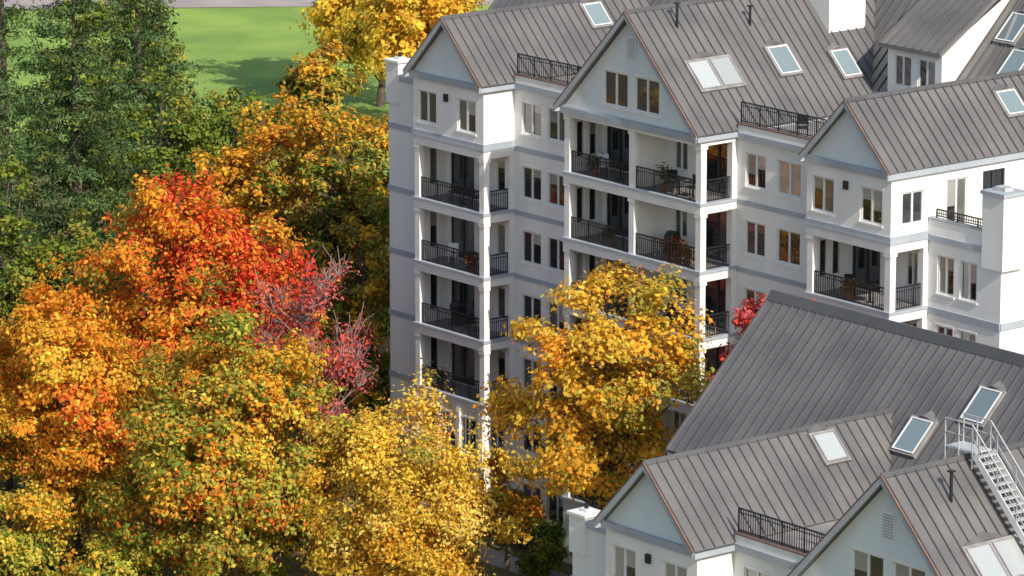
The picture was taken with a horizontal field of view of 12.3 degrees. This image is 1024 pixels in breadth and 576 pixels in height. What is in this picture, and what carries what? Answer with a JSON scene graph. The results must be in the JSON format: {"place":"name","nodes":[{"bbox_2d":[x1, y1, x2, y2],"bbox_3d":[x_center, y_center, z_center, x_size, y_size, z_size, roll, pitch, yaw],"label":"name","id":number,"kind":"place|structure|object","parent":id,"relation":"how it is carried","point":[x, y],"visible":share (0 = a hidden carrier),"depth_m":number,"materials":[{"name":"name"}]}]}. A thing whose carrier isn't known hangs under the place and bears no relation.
{"place":"outdoors","nodes":[
{"label":"outdoors","id":0,"kind":"place"},
{"bbox_2d":[0,5,489,175],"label":"lawn","id":1,"kind":"structure","parent":0,"point":[249,50],"depth_m":344.89,"materials":[{"name":"green plant"}]},
{"bbox_2d":[289,0,452,106],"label":"maple tree","id":2,"kind":"object","parent":1,"relation":"on","point":[329,20],"visible":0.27,"depth_m":319.26,"materials":[{"name":"yellow plant"}]},
{"bbox_2d":[339,0,488,82],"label":"maple tree","id":3,"kind":"object","parent":1,"relation":"on","point":[411,30],"visible":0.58,"depth_m":306.06,"materials":[{"name":"yellow plant"}]},
{"bbox_2d":[4,0,493,8],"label":"road","id":4,"kind":"structure","parent":0,"point":[228,3],"depth_m":365.08,"materials":[{"name":"grey asphalt"}]},
{"bbox_2d":[0,6,572,575],"bbox_3d":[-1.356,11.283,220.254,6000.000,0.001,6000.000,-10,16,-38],"label":"ground","id":5,"kind":"structure","parent":0,"point":[294,564],"depth_m":218.21,"materials":[{"name":"green plant"}]},
{"bbox_2d":[0,301,35,481],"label":"maple tree","id":6,"kind":"object","parent":5,"relation":"on","point":[6,349],"visible":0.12,"depth_m":215.29,"materials":[{"name":"orange plant"}]},
{"bbox_2d":[0,153,60,495],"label":"ash tree","id":7,"kind":"object","parent":5,"relation":"on","point":[12,277],"visible":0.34,"depth_m":219.76,"materials":[{"name":"green plant"}]},
{"bbox_2d":[0,25,84,282],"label":"pine tree","id":8,"kind":"object","parent":5,"relation":"on","point":[3,102],"visible":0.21,"depth_m":228.53,"materials":[{"name":"green plant"}]},
{"bbox_2d":[0,476,85,575],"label":"ash tree","id":9,"kind":"object","parent":5,"relation":"on","point":[24,547],"visible":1,"depth_m":204.38,"materials":[{"name":"yellow plant"}]},
{"bbox_2d":[0,0,94,265],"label":"pine tree","id":10,"kind":"object","parent":5,"relation":"on","point":[11,13],"visible":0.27,"depth_m":245.56,"materials":[{"name":"green plant"}]},
{"bbox_2d":[24,542,73,575],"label":"shrub","id":11,"kind":"object","parent":5,"relation":"on","point":[47,563],"visible":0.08,"depth_m":210.69,"materials":[{"name":"green plant"}]},
{"bbox_2d":[0,206,158,430],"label":"ash tree","id":12,"kind":"object","parent":5,"relation":"on","point":[85,236],"visible":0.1,"depth_m":222.89,"materials":[{"name":"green plant"}]},
{"bbox_2d":[0,0,162,313],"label":"pine tree","id":13,"kind":"object","parent":5,"relation":"on","point":[77,171],"visible":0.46,"depth_m":235.62,"materials":[{"name":"green plant"}]},
{"bbox_2d":[0,279,172,563],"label":"maple tree","id":14,"kind":"object","parent":5,"relation":"on","point":[59,449],"visible":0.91,"depth_m":209.37,"materials":[{"name":"orange plant"}]},
{"bbox_2d":[37,523,167,575],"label":"ash tree","id":15,"kind":"object","parent":5,"relation":"on","point":[116,559],"visible":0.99,"depth_m":204.23,"materials":[{"name":"yellow plant"}]},
{"bbox_2d":[62,535,165,575],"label":"shrub","id":16,"kind":"object","parent":5,"relation":"on","point":[79,552],"visible":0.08,"depth_m":210.71,"materials":[{"name":"green plant"}]},
{"bbox_2d":[28,0,214,250],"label":"ash tree","id":17,"kind":"object","parent":5,"relation":"on","point":[96,79],"visible":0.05,"depth_m":264.66,"materials":[{"name":"green plant"}]},
{"bbox_2d":[46,0,211,294],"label":"pine tree","id":18,"kind":"object","parent":5,"relation":"on","point":[136,57],"visible":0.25,"depth_m":251.41,"materials":[{"name":"green plant"}]},
{"bbox_2d":[88,66,221,295],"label":"ash tree","id":19,"kind":"object","parent":5,"relation":"on","point":[187,130],"visible":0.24,"depth_m":243.78,"materials":[{"name":"green plant"}]},
{"bbox_2d":[33,162,327,499],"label":"maple tree","id":20,"kind":"object","parent":5,"relation":"on","point":[175,303],"visible":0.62,"depth_m":213.60,"materials":[{"name":"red plant"}]},
{"bbox_2d":[76,304,365,575],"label":"oak tree","id":21,"kind":"object","parent":5,"relation":"on","point":[234,480],"visible":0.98,"depth_m":202.33,"materials":[{"name":"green plant"}]},
{"bbox_2d":[168,86,300,251],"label":"ash tree","id":22,"kind":"object","parent":5,"relation":"on","point":[221,102],"visible":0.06,"depth_m":255.62,"materials":[{"name":"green plant"}]},
{"bbox_2d":[185,92,349,320],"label":"oak tree","id":23,"kind":"object","parent":5,"relation":"on","point":[237,168],"visible":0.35,"depth_m":239.55,"materials":[{"name":"orange plant"}]},
{"bbox_2d":[242,245,382,571],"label":"cherry tree","id":24,"kind":"object","parent":5,"relation":"on","point":[343,360],"visible":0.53,"depth_m":210.93,"materials":[{"name":"pink plant"}]},
{"bbox_2d":[270,39,368,166],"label":"maple tree","id":25,"kind":"object","parent":5,"relation":"on","point":[320,85],"visible":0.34,"depth_m":285.59,"materials":[{"name":"yellow plant"}]},
{"bbox_2d":[253,100,389,414],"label":"oak tree","id":26,"kind":"object","parent":5,"relation":"on","point":[357,193],"visible":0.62,"depth_m":236.28,"materials":[{"name":"orange plant"}]},
{"bbox_2d":[276,112,387,264],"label":"ash tree","id":27,"kind":"object","parent":5,"relation":"on","point":[301,162],"visible":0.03,"depth_m":261.67,"materials":[{"name":"orange plant"}]},
{"bbox_2d":[312,214,390,452],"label":"oak tree","id":28,"kind":"object","parent":5,"relation":"on","point":[369,290],"visible":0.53,"depth_m":229.32,"materials":[{"name":"green plant"}]},
{"bbox_2d":[323,185,389,346],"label":"ash tree","id":29,"kind":"object","parent":5,"relation":"on","point":[385,313],"visible":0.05,"depth_m":251.10,"materials":[{"name":"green plant"}]},
{"bbox_2d":[279,358,538,575],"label":"birch tree","id":30,"kind":"object","parent":5,"relation":"on","point":[395,521],"visible":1,"depth_m":201.82,"materials":[{"name":"yellow plant"}]},
{"bbox_2d":[451,451,549,575],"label":"oak tree","id":31,"kind":"object","parent":5,"relation":"on","point":[518,502],"visible":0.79,"depth_m":203.77,"materials":[{"name":"orange plant"}]},
{"bbox_2d":[484,493,547,546],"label":"shrub","id":32,"kind":"object","parent":5,"relation":"on","point":[517,544],"visible":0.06,"depth_m":217.15,"materials":[{"name":"green plant"}]},
{"bbox_2d":[510,541,571,575],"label":"shrub","id":33,"kind":"object","parent":5,"relation":"on","point":[537,561],"visible":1,"depth_m":212.25,"materials":[{"name":"green plant"}]},
{"bbox_2d":[530,518,566,558],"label":"shrub","id":34,"kind":"object","parent":5,"relation":"on","point":[553,534],"visible":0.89,"depth_m":214.94,"materials":[{"name":"green plant"}]},
{"bbox_2d":[471,258,716,509],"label":"oak tree","id":35,"kind":"object","parent":5,"relation":"on","point":[621,386],"visible":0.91,"depth_m":199.60,"materials":[{"name":"yellow plant"}]},
{"bbox_2d":[569,475,932,575],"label":"walls","id":36,"kind":"structure","parent":5,"relation":"on","point":[640,507],"depth_m":174.89,"materials":[{"name":"paint"}]},
{"bbox_2d":[566,507,926,575],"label":"trim","id":37,"kind":"structure","parent":36,"relation":"attached to","point":[777,553],"depth_m":174.04,"materials":[{"name":"white paint"}]},
{"bbox_2d":[613,544,925,575],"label":"windows","id":38,"kind":"structure","parent":36,"relation":"attached to","point":[863,563],"depth_m":166.96,"materials":[{"name":"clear glass"}]},
{"bbox_2d":[738,507,824,552],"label":"railings","id":39,"kind":"object","parent":36,"relation":"attached to","point":[779,524],"visible":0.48,"depth_m":172.97,"materials":[{"name":"black metal"}]},
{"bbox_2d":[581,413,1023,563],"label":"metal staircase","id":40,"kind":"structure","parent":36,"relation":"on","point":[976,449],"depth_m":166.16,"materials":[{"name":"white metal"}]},
{"bbox_2d":[768,520,837,550],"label":"decks","id":41,"kind":"object","parent":36,"relation":"on","point":[824,528],"visible":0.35,"depth_m":175.92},
{"bbox_2d":[593,298,1023,575],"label":"roof","id":42,"kind":"structure","parent":36,"relation":"on","point":[845,520],"depth_m":179.66,"materials":[{"name":"metal"}]},
{"bbox_2d":[643,290,1023,575],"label":"roof seams","id":43,"kind":"object","parent":42,"relation":"attached to","point":[930,336],"visible":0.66,"depth_m":181.31,"materials":[{"name":"grey metal"}]},
{"bbox_2d":[805,380,1023,575],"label":"skylights","id":44,"kind":"object","parent":42,"relation":"on","point":[989,554],"visible":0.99,"depth_m":179.49,"materials":[{"name":"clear glass"}]},
{"bbox_2d":[705,293,815,379],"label":"maple tree","id":45,"kind":"object","parent":5,"relation":"on","point":[745,315],"visible":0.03,"depth_m":195.65,"materials":[{"name":"red plant"}]},
{"bbox_2d":[334,499,568,575],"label":"sidewalk","id":46,"kind":"structure","parent":0,"point":[498,562],"depth_m":215.60,"materials":[{"name":"concrete"}]},
{"bbox_2d":[386,0,1023,563],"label":"walls","id":47,"kind":"structure","parent":0,"point":[998,238],"depth_m":208.61,"materials":[{"name":"paint"}]},
{"bbox_2d":[411,75,981,503],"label":"decks","id":48,"kind":"object","parent":47,"relation":"on","point":[598,238],"visible":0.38,"depth_m":211.35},
{"bbox_2d":[433,367,449,388],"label":"potted plant","id":49,"kind":"object","parent":48,"relation":"on","point":[440,378],"visible":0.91,"depth_m":221.66,"materials":[{"name":"green plant"}]},
{"bbox_2d":[459,254,478,272],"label":"potted plant","id":50,"kind":"object","parent":48,"relation":"on","point":[470,264],"visible":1,"depth_m":218.55,"materials":[{"name":"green plant"}]},
{"bbox_2d":[582,153,604,175],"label":"potted plant","id":51,"kind":"object","parent":48,"relation":"on","point":[595,165],"visible":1,"depth_m":210.49,"materials":[{"name":"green plant"}]},
{"bbox_2d":[594,222,620,245],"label":"potted plant","id":52,"kind":"object","parent":48,"relation":"on","point":[608,235],"visible":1,"depth_m":210.41,"materials":[{"name":"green plant"}]},
{"bbox_2d":[654,235,672,260],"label":"potted plant","id":53,"kind":"object","parent":48,"relation":"on","point":[664,248],"visible":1,"depth_m":207.32,"materials":[{"name":"green plant"}]},
{"bbox_2d":[655,161,674,191],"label":"potted plant","id":54,"kind":"object","parent":48,"relation":"on","point":[663,170],"visible":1,"depth_m":207.03,"materials":[{"name":"green plant"}]},
{"bbox_2d":[666,236,686,262],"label":"potted plant","id":55,"kind":"object","parent":48,"relation":"on","point":[679,239],"visible":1,"depth_m":206.91,"materials":[{"name":"red plant"}]},
{"bbox_2d":[678,243,694,265],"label":"potted plant","id":56,"kind":"object","parent":48,"relation":"on","point":[686,254],"visible":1,"depth_m":206.24,"materials":[{"name":"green plant"}]},
{"bbox_2d":[839,278,860,299],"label":"potted plant","id":57,"kind":"object","parent":48,"relation":"on","point":[848,289],"visible":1,"depth_m":199.89,"materials":[{"name":"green plant"}]},
{"bbox_2d":[421,53,981,506],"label":"railings","id":58,"kind":"object","parent":47,"relation":"attached to","point":[663,249],"visible":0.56,"depth_m":209.09,"materials":[{"name":"black metal"}]},
{"bbox_2d":[384,36,1023,527],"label":"trim","id":59,"kind":"structure","parent":47,"relation":"attached to","point":[764,136],"depth_m":207.84,"materials":[{"name":"white paint"}]},
{"bbox_2d":[395,2,1013,439],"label":"fittings","id":60,"kind":"object","parent":47,"relation":"on","point":[457,306],"visible":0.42,"depth_m":208.53,"materials":[{"name":"black metal"}]},
{"bbox_2d":[419,54,1003,525],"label":"windows","id":61,"kind":"structure","parent":47,"relation":"attached to","point":[865,266],"depth_m":208.94,"materials":[{"name":"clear glass"}]},
{"bbox_2d":[403,0,1023,180],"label":"roof","id":62,"kind":"structure","parent":47,"relation":"on","point":[610,36],"depth_m":207.75,"materials":[{"name":"metal"}]},
{"bbox_2d":[440,0,1023,173],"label":"roof seams","id":63,"kind":"object","parent":62,"relation":"attached to","point":[670,5],"visible":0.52,"depth_m":207.70,"materials":[{"name":"grey metal"}]},
{"bbox_2d":[576,0,1023,118],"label":"skylights","id":64,"kind":"object","parent":62,"relation":"on","point":[708,72],"visible":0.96,"depth_m":206.79,"materials":[{"name":"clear glass"}]}
]}

